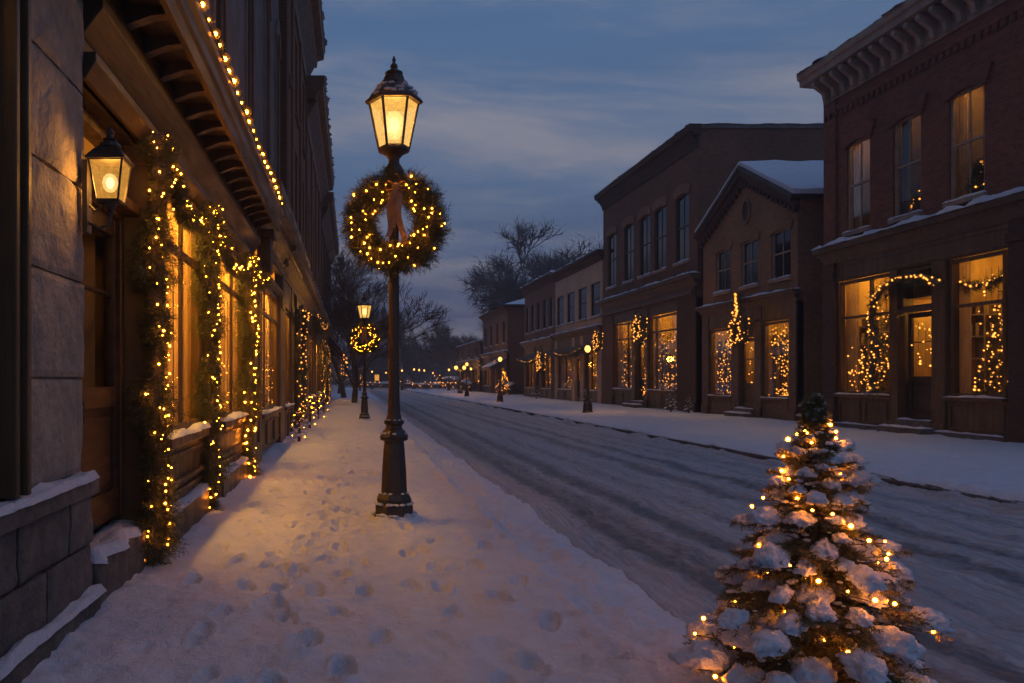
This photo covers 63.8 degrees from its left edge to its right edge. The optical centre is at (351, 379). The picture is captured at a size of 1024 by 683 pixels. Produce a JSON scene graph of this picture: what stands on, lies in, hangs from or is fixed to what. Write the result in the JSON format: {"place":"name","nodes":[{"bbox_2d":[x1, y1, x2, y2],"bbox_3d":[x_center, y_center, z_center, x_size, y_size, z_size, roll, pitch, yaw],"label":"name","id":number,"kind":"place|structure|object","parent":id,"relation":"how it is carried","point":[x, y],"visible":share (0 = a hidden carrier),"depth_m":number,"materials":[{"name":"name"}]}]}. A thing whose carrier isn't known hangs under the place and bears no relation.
{"place":"outdoors","nodes":[
{"label":"outdoors","id":0,"kind":"place"},
{"bbox_2d":[21,384,735,682],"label":"pavement","id":1,"kind":"structure","parent":0,"point":[294,566],"depth_m":4.81,"materials":[{"name":"white snow"}]},
{"bbox_2d":[0,0,309,682],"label":"storefront building","id":2,"kind":"structure","parent":1,"relation":"on","point":[78,78],"depth_m":5.16,"materials":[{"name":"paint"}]},
{"bbox_2d":[70,206,119,528],"bbox_3d":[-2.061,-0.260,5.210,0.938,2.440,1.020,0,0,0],"label":"door","id":3,"kind":"structure","parent":2,"relation":"in","point":[100,453],"depth_m":5.60,"materials":[{"name":"brown wood"}]},
{"bbox_2d":[82,127,134,233],"bbox_3d":[-1.347,-1.098,4.400,0.250,0.580,0.215,0,0,0],"label":"wall lantern","id":4,"kind":"object","parent":2,"relation":"attached to","point":[108,165],"depth_m":4.34,"materials":[{"name":"metal"}]},
{"bbox_2d":[83,108,140,216],"bbox_3d":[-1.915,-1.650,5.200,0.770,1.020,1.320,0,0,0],"label":"shop window","id":5,"kind":"structure","parent":2,"relation":"in","point":[94,133],"depth_m":5.37,"materials":[{"name":"wood"}]},
{"bbox_2d":[95,191,210,448],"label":"shop window","id":6,"kind":"structure","parent":2,"relation":"in","point":[193,429],"depth_m":7.23,"materials":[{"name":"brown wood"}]},
{"bbox_2d":[115,132,194,568],"bbox_3d":[-1.416,-0.205,5.750,0.605,3.166,0.644,0,0,0],"label":"pine garland","id":7,"kind":"object","parent":2,"relation":"attached to","point":[157,510],"visible":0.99,"depth_m":5.69},
{"bbox_2d":[150,126,224,239],"bbox_3d":[-1.369,-1.544,6.842,0.425,0.606,2.268,0,0,0],"label":"garland swag","id":8,"kind":"object","parent":2,"relation":"attached to","point":[205,218],"visible":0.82,"depth_m":6.56,"materials":[{"name":"green plant"}]},
{"bbox_2d":[184,209,240,511],"bbox_3d":[-1.401,-0.126,7.889,0.606,3.199,0.668,0,0,0],"label":"pine garland","id":9,"kind":"object","parent":2,"relation":"hanging from","point":[209,324],"visible":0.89,"depth_m":7.86},
{"bbox_2d":[220,300,228,410],"bbox_3d":[-1.572,-0.294,9.729,0.068,1.451,1.001,0,0,0],"label":"light curtain","id":10,"kind":"object","parent":2,"relation":"hanging from","point":[227,358],"visible":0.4,"depth_m":10.15,"materials":[{"name":"yellow"}]},
{"bbox_2d":[216,0,233,78],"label":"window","id":11,"kind":"structure","parent":2,"relation":"in","point":[218,2],"depth_m":9.38,"materials":[{"name":"black glass"}]},
{"bbox_2d":[220,248,248,428],"bbox_3d":[-1.517,-0.660,10.150,0.313,2.440,2.520,0,0,0],"label":"shop window","id":12,"kind":"structure","parent":2,"relation":"in","point":[235,417],"depth_m":10.15,"materials":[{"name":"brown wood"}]},
{"bbox_2d":[218,206,263,284],"bbox_3d":[-1.350,-1.460,9.332,0.488,0.634,2.862,0,0,0],"label":"garland swag","id":13,"kind":"object","parent":2,"relation":"attached to","point":[244,266],"visible":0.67,"depth_m":9.72,"materials":[{"name":"green plant"}]},
{"bbox_2d":[198,0,285,206],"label":"string lights","id":14,"kind":"object","parent":2,"relation":"attached to","point":[214,33],"visible":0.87,"depth_m":7.23},
{"bbox_2d":[228,258,274,476],"bbox_3d":[-1.380,-0.121,10.742,0.729,3.152,0.727,0,0,0],"label":"pine garland","id":15,"kind":"object","parent":2,"relation":"hanging from","point":[249,334],"visible":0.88,"depth_m":10.69},
{"bbox_2d":[248,0,258,143],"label":"window","id":16,"kind":"structure","parent":2,"relation":"in","point":[248,0],"depth_m":12.03,"materials":[{"name":"black glass"}]},
{"bbox_2d":[254,254,272,291],"bbox_3d":[-1.347,-1.510,11.612,0.405,0.529,1.739,0,0,0],"label":"garland swag","id":17,"kind":"object","parent":2,"relation":"attached to","point":[264,279],"visible":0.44,"depth_m":11.82,"materials":[{"name":"green plant"}]},
{"bbox_2d":[254,249,282,418],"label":"shop window","id":18,"kind":"structure","parent":2,"relation":"in","point":[268,294],"depth_m":15.06,"materials":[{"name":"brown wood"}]},
{"bbox_2d":[290,405,309,441],"bbox_3d":[-1.080,0.961,16.901,0.442,0.881,0.406,0,0,0],"label":"shrub","id":19,"kind":"object","parent":1,"relation":"on","point":[299,435],"visible":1,"depth_m":16.87,"materials":[{"name":"green plant"}]},
{"bbox_2d":[281,0,327,439],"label":"brick building","id":20,"kind":"structure","parent":1,"relation":"on","point":[308,41],"depth_m":21.68,"materials":[{"name":"brown brick"}]},
{"bbox_2d":[285,310,294,409],"bbox_3d":[-1.484,-0.470,18.400,0.231,2.260,2.120,0,0,0],"label":"shop window","id":21,"kind":"structure","parent":20,"relation":"in","point":[288,405],"depth_m":19.32,"materials":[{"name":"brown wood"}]},
{"bbox_2d":[295,47,300,128],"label":"window","id":22,"kind":"structure","parent":20,"relation":"in","point":[296,113],"depth_m":21.88,"materials":[{"name":"black glass"}]},
{"bbox_2d":[293,309,309,425],"bbox_3d":[-1.292,-0.299,19.679,0.593,2.915,0.605,0,0,28],"label":"pine garland","id":23,"kind":"object","parent":20,"relation":"attached to","point":[300,362],"visible":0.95,"depth_m":19.67},
{"bbox_2d":[297,320,311,413],"bbox_3d":[-1.297,-0.359,21.260,0.510,2.697,0.586,0,0,0],"label":"pine garland","id":24,"kind":"object","parent":20,"relation":"attached to","point":[303,341],"visible":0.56,"depth_m":21.26},
{"bbox_2d":[303,392,317,427],"bbox_3d":[-1.156,0.859,21.800,0.491,1.083,0.562,0,0,0],"label":"shrub","id":25,"kind":"object","parent":1,"relation":"on","point":[310,415],"visible":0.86,"depth_m":21.77,"materials":[{"name":"green plant"}]},
{"bbox_2d":[307,75,335,418],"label":"brick building","id":26,"kind":"structure","parent":1,"relation":"on","point":[321,177],"depth_m":30.20,"materials":[{"name":"brown brick"}]},
{"bbox_2d":[316,342,320,395],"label":"shop window","id":27,"kind":"structure","parent":26,"relation":"in","point":[317,345],"depth_m":36.55,"materials":[{"name":"brown glass"}]},
{"bbox_2d":[311,310,330,339],"bbox_3d":[-1.181,-1.942,28.983,0.927,1.012,4.336,0,0,0],"label":"pine garland","id":28,"kind":"object","parent":26,"relation":"attached to","point":[320,326],"visible":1,"depth_m":28.13},
{"bbox_2d":[317,338,327,409],"bbox_3d":[-1.294,-0.235,34.478,0.601,3.159,0.613,0,0,0],"label":"pine garland","id":29,"kind":"object","parent":26,"relation":"attached to","point":[322,348],"visible":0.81,"depth_m":34.46},
{"bbox_2d":[322,192,343,402],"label":"brick building","id":30,"kind":"structure","parent":1,"relation":"on","point":[329,225],"depth_m":44.55,"materials":[{"name":"brown brick"}]},
{"bbox_2d":[323,346,331,402],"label":"pine garland","id":31,"kind":"object","parent":30,"relation":"attached to","point":[327,385],"visible":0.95,"depth_m":41.95},
{"bbox_2d":[331,334,371,390],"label":"bare tree","id":32,"kind":"object","parent":1,"relation":"on","point":[346,358],"visible":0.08,"depth_m":94.58,"materials":[{"name":"brown plant"}]},
{"bbox_2d":[356,293,372,420],"bbox_3d":[0.431,-0.709,25.581,0.686,4.170,0.700,0,0,0],"label":"street lamp","id":33,"kind":"object","parent":1,"relation":"on","point":[364,305],"visible":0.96,"depth_m":25.51,"materials":[{"name":"metal"}]},
{"bbox_2d":[346,322,381,355],"bbox_3d":[0.404,-1.307,25.454,1.192,1.190,0.488,0,0,0],"label":"wreath","id":34,"kind":"object","parent":33,"relation":"attached to","point":[357,345],"visible":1,"depth_m":25.38,"materials":[{"name":"green plant"}]},
{"bbox_2d":[331,243,399,397],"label":"bare tree","id":35,"kind":"object","parent":1,"relation":"on","point":[339,380],"visible":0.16,"depth_m":57.97,"materials":[{"name":"brown plant"}]},
{"bbox_2d":[324,237,453,402],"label":"bare tree","id":36,"kind":"object","parent":1,"relation":"on","point":[352,317],"visible":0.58,"depth_m":43.45,"materials":[{"name":"brown plant"}]},
{"bbox_2d":[365,56,433,528],"bbox_3d":[0.421,-0.815,7.412,0.686,4.390,0.700,0,0,0],"label":"street lamp","id":37,"kind":"object","parent":1,"relation":"on","point":[393,101],"visible":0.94,"depth_m":7.34,"materials":[{"name":"metal"}]},
{"bbox_2d":[337,165,454,281],"bbox_3d":[0.394,-1.418,7.294,1.136,1.133,0.488,0,0,0],"label":"wreath","id":38,"kind":"object","parent":37,"relation":"attached to","point":[375,196],"visible":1,"depth_m":7.22,"materials":[{"name":"green plant"}]},
{"bbox_2d":[668,390,956,682],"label":"spruce tree","id":39,"kind":"object","parent":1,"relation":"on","point":[776,633],"visible":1,"depth_m":3.08,"materials":[{"name":"green plant"}]},
{"bbox_2d":[311,0,903,354],"label":"sky","id":40,"kind":"structure","parent":0,"point":[529,109],"materials":[{"name":"blue"}]},
{"bbox_2d":[331,384,1022,502],"bbox_3d":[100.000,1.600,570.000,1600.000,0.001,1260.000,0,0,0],"label":"ground","id":41,"kind":"structure","parent":0,"point":[853,471],"depth_m":12.99,"materials":[{"name":"white snow"}]},
{"bbox_2d":[350,349,388,386],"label":"bare tree","id":42,"kind":"object","parent":41,"relation":"on","point":[375,363],"visible":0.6,"depth_m":146.32,"materials":[{"name":"brown plant"}]},
{"bbox_2d":[331,243,413,393],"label":"bare tree","id":43,"kind":"object","parent":41,"relation":"on","point":[344,377],"visible":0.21,"depth_m":75.56,"materials":[{"name":"brown plant"}]},
{"bbox_2d":[350,359,402,387],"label":"cottage","id":44,"kind":"structure","parent":41,"relation":"on","point":[380,378],"depth_m":148.00,"materials":[{"name":"brick"}]},
{"bbox_2d":[331,343,458,385],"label":"woods","id":45,"kind":"object","parent":41,"relation":"on","point":[405,376],"visible":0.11,"depth_m":179.12,"materials":[{"name":"brown plant"}]},
{"bbox_2d":[378,333,440,382],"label":"bare tree","id":46,"kind":"object","parent":41,"relation":"on","point":[409,361],"visible":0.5,"depth_m":147.32,"materials":[{"name":"brown plant"}]},
{"bbox_2d":[414,321,477,382],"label":"bare tree","id":47,"kind":"object","parent":41,"relation":"on","point":[445,351],"visible":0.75,"depth_m":128.49,"materials":[{"name":"brown plant"}]},
{"bbox_2d":[456,340,482,391],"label":"brick building","id":48,"kind":"structure","parent":41,"relation":"on","point":[470,352],"depth_m":91.50,"materials":[{"name":"brown brick"}]},
{"bbox_2d":[478,298,524,394],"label":"brick building","id":49,"kind":"structure","parent":41,"relation":"on","point":[503,330],"depth_m":70.88,"materials":[{"name":"brown brick"}]},
{"bbox_2d":[477,248,555,332],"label":"bare tree","id":50,"kind":"object","parent":41,"relation":"on","point":[513,290],"visible":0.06,"depth_m":92.97,"materials":[{"name":"brown plant"}]},
{"bbox_2d":[456,215,602,339],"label":"bare tree","id":51,"kind":"object","parent":41,"relation":"on","point":[490,301],"visible":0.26,"depth_m":94.07,"materials":[{"name":"brown plant"}]},
{"bbox_2d":[517,270,554,398],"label":"brick building","id":52,"kind":"structure","parent":41,"relation":"on","point":[539,293],"depth_m":57.72,"materials":[{"name":"brown brick"}]},
{"bbox_2d":[525,363,533,388],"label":"shop window","id":53,"kind":"structure","parent":52,"relation":"in","point":[531,368],"depth_m":62.32,"materials":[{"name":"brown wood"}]},
{"bbox_2d":[535,349,546,373],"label":"wreath","id":54,"kind":"object","parent":52,"relation":"attached to","point":[541,359],"visible":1,"depth_m":53.03,"materials":[{"name":"green plant"}]},
{"bbox_2d":[541,356,550,389],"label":"shop window","id":55,"kind":"structure","parent":52,"relation":"in","point":[548,367],"depth_m":56.98,"materials":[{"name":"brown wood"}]},
{"bbox_2d":[594,123,823,411],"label":"brick building","id":56,"kind":"structure","parent":41,"relation":"on","point":[655,204],"depth_m":34.82,"materials":[{"name":"brown brick"}]},
{"bbox_2d":[592,329,604,352],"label":"wreath","id":57,"kind":"object","parent":56,"relation":"attached to","point":[598,343],"visible":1,"depth_m":41.72,"materials":[{"name":"green plant"}]},
{"bbox_2d":[606,233,616,290],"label":"window","id":58,"kind":"structure","parent":56,"relation":"in","point":[612,239],"depth_m":42.05,"materials":[{"name":"grey glass"}]},
{"bbox_2d":[612,321,631,390],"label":"shop window","id":59,"kind":"structure","parent":56,"relation":"in","point":[623,335],"depth_m":41.32,"materials":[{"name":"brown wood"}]},
{"bbox_2d":[622,224,633,284],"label":"window","id":60,"kind":"structure","parent":56,"relation":"in","point":[629,230],"depth_m":39.48,"materials":[{"name":"grey glass"}]},
{"bbox_2d":[631,313,648,345],"bbox_3d":[13.105,-2.335,36.398,0.662,1.565,1.555,0,0,0],"label":"wreath","id":61,"kind":"object","parent":56,"relation":"attached to","point":[639,329],"visible":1,"depth_m":36.16,"materials":[{"name":"green plant"}]},
{"bbox_2d":[639,341,643,399],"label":"door","id":62,"kind":"structure","parent":56,"relation":"in","point":[641,347],"depth_m":38.24,"materials":[{"name":"brown wood"}]},
{"bbox_2d":[637,214,650,279],"bbox_3d":[13.608,-6.200,37.150,0.244,2.900,1.520,0,0,0],"label":"window","id":63,"kind":"structure","parent":56,"relation":"in","point":[645,222],"depth_m":37.33,"materials":[{"name":"grey glass"}]},
{"bbox_2d":[652,206,666,274],"bbox_3d":[13.611,-6.200,35.300,0.238,2.900,1.520,0,0,0],"label":"window","id":64,"kind":"structure","parent":56,"relation":"in","point":[660,215],"depth_m":35.52,"materials":[{"name":"grey glass"}]},
{"bbox_2d":[647,311,676,392],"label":"shop window","id":65,"kind":"structure","parent":56,"relation":"in","point":[657,323],"depth_m":36.52,"materials":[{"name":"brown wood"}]},
{"bbox_2d":[673,193,689,266],"bbox_3d":[13.604,-6.200,32.950,0.253,2.900,1.520,0,0,0],"label":"window","id":66,"kind":"structure","parent":56,"relation":"in","point":[683,201],"depth_m":33.05,"materials":[{"name":"grey glass"}]},
{"bbox_2d":[408,390,1023,504],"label":"kerb","id":67,"kind":"structure","parent":41,"relation":"on","point":[889,481],"depth_m":13.99,"materials":[{"name":"stone"}]},
{"bbox_2d":[693,160,823,420],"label":"gabled shop","id":68,"kind":"structure","parent":41,"relation":"on","point":[758,235],"depth_m":26.76,"materials":[{"name":"beige brick"}]},
{"bbox_2d":[713,249,731,295],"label":"window","id":69,"kind":"structure","parent":68,"relation":"in","point":[723,257],"depth_m":29.63,"materials":[{"name":"grey glass"}]},
{"bbox_2d":[717,332,730,393],"bbox_3d":[13.936,-0.624,29.704,0.239,2.395,1.604,0,0,0],"label":"light curtain","id":70,"kind":"object","parent":68,"relation":"hanging from","point":[724,361],"visible":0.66,"depth_m":30.02,"materials":[{"name":"yellow"}]},
{"bbox_2d":[707,324,751,397],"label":"shop window","id":71,"kind":"structure","parent":68,"relation":"in","point":[716,339],"depth_m":30.68,"materials":[{"name":"clear glass"}]},
{"bbox_2d":[724,291,752,350],"bbox_3d":[13.245,-2.038,27.398,0.610,2.091,1.389,0,0,0],"label":"wreath","id":72,"kind":"object","parent":68,"relation":"attached to","point":[743,322],"visible":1,"depth_m":27.32,"materials":[{"name":"green plant"}]},
{"bbox_2d":[738,239,758,290],"bbox_3d":[13.708,-3.985,27.570,0.244,1.670,1.340,0,0,0],"label":"window","id":73,"kind":"structure","parent":68,"relation":"in","point":[749,249],"depth_m":27.69,"materials":[{"name":"grey glass"}]},
{"bbox_2d":[743,337,753,407],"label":"door","id":74,"kind":"structure","parent":68,"relation":"in","point":[748,354],"depth_m":28.20,"materials":[{"name":"brown wood"}]},
{"bbox_2d":[759,319,788,400],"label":"shop window","id":75,"kind":"structure","parent":68,"relation":"in","point":[780,325],"depth_m":26.69,"materials":[{"name":"clear glass"}]},
{"bbox_2d":[767,228,791,283],"bbox_3d":[13.703,-3.985,25.560,0.254,1.670,1.320,0,0,0],"label":"window","id":76,"kind":"structure","parent":68,"relation":"in","point":[782,238],"depth_m":25.63,"materials":[{"name":"grey glass"}]},
{"bbox_2d":[771,326,788,395],"bbox_3d":[13.942,-0.633,25.869,0.241,2.372,1.501,0,0,0],"label":"light curtain","id":77,"kind":"object","parent":68,"relation":"hanging from","point":[777,362],"visible":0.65,"depth_m":26.29,"materials":[{"name":"yellow"}]},
{"bbox_2d":[781,325,788,395],"bbox_3d":[14.263,-0.634,25.874,0.239,2.371,1.520,0,0,0],"label":"light curtain","id":78,"kind":"object","parent":68,"relation":"hanging from","point":[786,363],"visible":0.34,"depth_m":26.33,"materials":[{"name":"yellow"}]},
{"bbox_2d":[795,0,1023,442],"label":"brick building","id":79,"kind":"structure","parent":41,"relation":"on","point":[929,94],"depth_m":18.70,"materials":[{"name":"brown brick"}]},
{"bbox_2d":[841,138,871,236],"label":"window","id":80,"kind":"structure","parent":79,"relation":"in","point":[859,152],"depth_m":21.78,"materials":[{"name":"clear glass"}]},
{"bbox_2d":[848,347,877,390],"bbox_3d":[13.708,-0.268,21.415,0.241,1.299,1.248,0,0,0],"label":"light curtain","id":81,"kind":"object","parent":79,"relation":"attached to","point":[858,370],"visible":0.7,"depth_m":21.71,"materials":[{"name":"yellow"}]},
{"bbox_2d":[863,310,888,391],"bbox_3d":[13.987,-0.719,20.736,1.261,2.279,1.263,0,0,0],"label":"christmas tree","id":82,"kind":"object","parent":79,"relation":"in","point":[886,334],"visible":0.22,"depth_m":20.75,"materials":[{"name":"green plant"}]},
{"bbox_2d":[834,264,930,398],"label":"shop window","id":83,"kind":"structure","parent":79,"relation":"in","point":[852,293],"depth_m":22.07,"materials":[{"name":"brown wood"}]},
{"bbox_2d":[861,264,946,399],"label":"garland arch","id":84,"kind":"structure","parent":79,"relation":"attached to","point":[906,277],"depth_m":20.20,"materials":[{"name":"green plant"}]},
{"bbox_2d":[887,114,922,223],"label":"window","id":85,"kind":"structure","parent":79,"relation":"in","point":[907,132],"depth_m":19.90,"materials":[{"name":"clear glass"}]},
{"bbox_2d":[906,179,920,211],"bbox_3d":[13.858,-4.480,19.342,0.832,0.880,0.819,0,0,42],"label":"christmas tree","id":86,"kind":"object","parent":79,"relation":"in","point":[916,198],"visible":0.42,"depth_m":19.37,"materials":[{"name":"green plant"}]},
{"bbox_2d":[894,265,932,313],"bbox_3d":[13.520,-2.170,19.135,0.240,1.060,1.270,0,0,0],"label":"transom window","id":87,"kind":"structure","parent":79,"relation":"in","point":[905,308],"depth_m":19.44,"materials":[{"name":"brown wood"}]},
{"bbox_2d":[908,296,930,419],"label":"door","id":88,"kind":"structure","parent":79,"relation":"in","point":[919,387],"depth_m":19.38,"materials":[{"name":"brown wood"}]},
{"bbox_2d":[942,84,987,207],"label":"window","id":89,"kind":"structure","parent":79,"relation":"in","point":[968,107],"depth_m":18.03,"materials":[{"name":"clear glass"}]},
{"bbox_2d":[962,156,983,193],"bbox_3d":[13.856,-4.485,17.487,0.891,0.890,0.886,0,0,0],"label":"christmas tree","id":90,"kind":"object","parent":79,"relation":"in","point":[977,178],"visible":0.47,"depth_m":17.50,"materials":[{"name":"green plant"}]},
{"bbox_2d":[942,249,1007,402],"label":"shop window","id":91,"kind":"structure","parent":79,"relation":"in","point":[971,337],"depth_m":18.04,"materials":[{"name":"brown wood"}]},
{"bbox_2d":[954,269,1002,295],"bbox_3d":[13.748,-2.131,17.328,0.524,0.636,1.708,0,0,0],"label":"garland swag","id":92,"kind":"object","parent":79,"relation":"attached to","point":[976,285],"visible":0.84,"depth_m":17.38,"materials":[{"name":"green plant"}]},
{"bbox_2d":[965,289,1007,395],"bbox_3d":[13.963,-0.922,16.935,1.614,2.685,1.513,0,0,0],"label":"christmas tree","id":93,"kind":"object","parent":79,"relation":"in","point":[993,349],"visible":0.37,"depth_m":17.11,"materials":[{"name":"green plant"}]},
{"bbox_2d":[978,266,1002,392],"bbox_3d":[14.154,-1.106,17.347,0.228,2.836,1.487,0,0,0],"label":"light curtain","id":94,"kind":"object","parent":79,"relation":"hanging from","point":[992,326],"visible":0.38,"depth_m":17.57,"materials":[{"name":"yellow"}]},
{"bbox_2d":[366,387,1023,682],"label":"road","id":95,"kind":"structure","parent":0,"point":[648,515],"depth_m":8.23,"materials":[{"name":"white snow"}]},
{"bbox_2d":[351,380,387,388],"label":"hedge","id":96,"kind":"object","parent":95,"relation":"on","point":[379,384],"visible":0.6,"depth_m":121.42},
{"bbox_2d":[400,387,1023,502],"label":"pavement","id":97,"kind":"structure","parent":0,"point":[987,468],"depth_m":16.58,"materials":[{"name":"white snow"}]},
{"bbox_2d":[400,381,431,389],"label":"hedge","id":98,"kind":"object","parent":97,"relation":"on","point":[411,385],"visible":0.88,"depth_m":103.23,"materials":[{"name":"green plant"}]},
{"bbox_2d":[422,381,456,389],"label":"hedge","id":99,"kind":"object","parent":97,"relation":"on","point":[437,384],"visible":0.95,"depth_m":97.40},
{"bbox_2d":[434,375,458,385],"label":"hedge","id":100,"kind":"object","parent":97,"relation":"on","point":[454,378],"visible":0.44,"depth_m":111.22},
{"bbox_2d":[455,378,481,391],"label":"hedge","id":101,"kind":"object","parent":97,"relation":"on","point":[473,386],"visible":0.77,"depth_m":83.47,"materials":[{"name":"green plant"}]},
{"bbox_2d":[496,355,503,401],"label":"street lamp","id":102,"kind":"object","parent":97,"relation":"on","point":[499,397],"visible":0.98,"depth_m":46.95,"materials":[{"name":"metal"}]},
{"bbox_2d":[494,381,519,394],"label":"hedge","id":103,"kind":"object","parent":97,"relation":"on","point":[514,387],"visible":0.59,"depth_m":67.59,"materials":[{"name":"green plant"}]},
{"bbox_2d":[545,248,603,402],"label":"brick building","id":104,"kind":"structure","parent":97,"relation":"on","point":[578,282],"depth_m":48.03,"materials":[{"name":"brown brick"}]},
{"bbox_2d":[555,296,563,327],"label":"window","id":105,"kind":"structure","parent":104,"relation":"in","point":[561,299],"depth_m":52.30,"materials":[{"name":"grey glass"}]},
{"bbox_2d":[556,355,571,390],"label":"shop window","id":106,"kind":"structure","parent":104,"relation":"in","point":[568,363],"depth_m":52.76,"materials":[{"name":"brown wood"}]},
{"bbox_2d":[552,343,584,360],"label":"pine garland","id":107,"kind":"object","parent":104,"relation":"attached to","point":[564,356],"visible":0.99,"depth_m":46.57},
{"bbox_2d":[565,291,574,325],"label":"window","id":108,"kind":"structure","parent":104,"relation":"in","point":[571,296],"depth_m":49.92,"materials":[{"name":"grey glass"}]},
{"bbox_2d":[577,358,579,398],"bbox_3d":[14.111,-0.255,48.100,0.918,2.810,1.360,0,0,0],"label":"door","id":109,"kind":"structure","parent":104,"relation":"in","point":[578,360],"depth_m":48.58,"materials":[{"name":"brown wood"}]},
{"bbox_2d":[576,286,586,322],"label":"window","id":110,"kind":"structure","parent":104,"relation":"in","point":[583,291],"depth_m":47.33,"materials":[{"name":"grey glass"}]},
{"bbox_2d":[582,349,596,391],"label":"shop window","id":111,"kind":"structure","parent":104,"relation":"in","point":[593,354],"depth_m":46.82,"materials":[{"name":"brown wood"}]},
{"bbox_2d":[589,281,599,319],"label":"window","id":112,"kind":"structure","parent":104,"relation":"in","point":[596,286],"depth_m":44.94,"materials":[{"name":"grey glass"}]},
{"bbox_2d":[582,341,592,412],"bbox_3d":[9.250,-0.095,31.400,0.406,2.850,0.406,0,0,23],"label":"street lamp","id":113,"kind":"object","parent":97,"relation":"on","point":[587,405],"visible":0.98,"depth_m":31.35,"materials":[{"name":"metal"}]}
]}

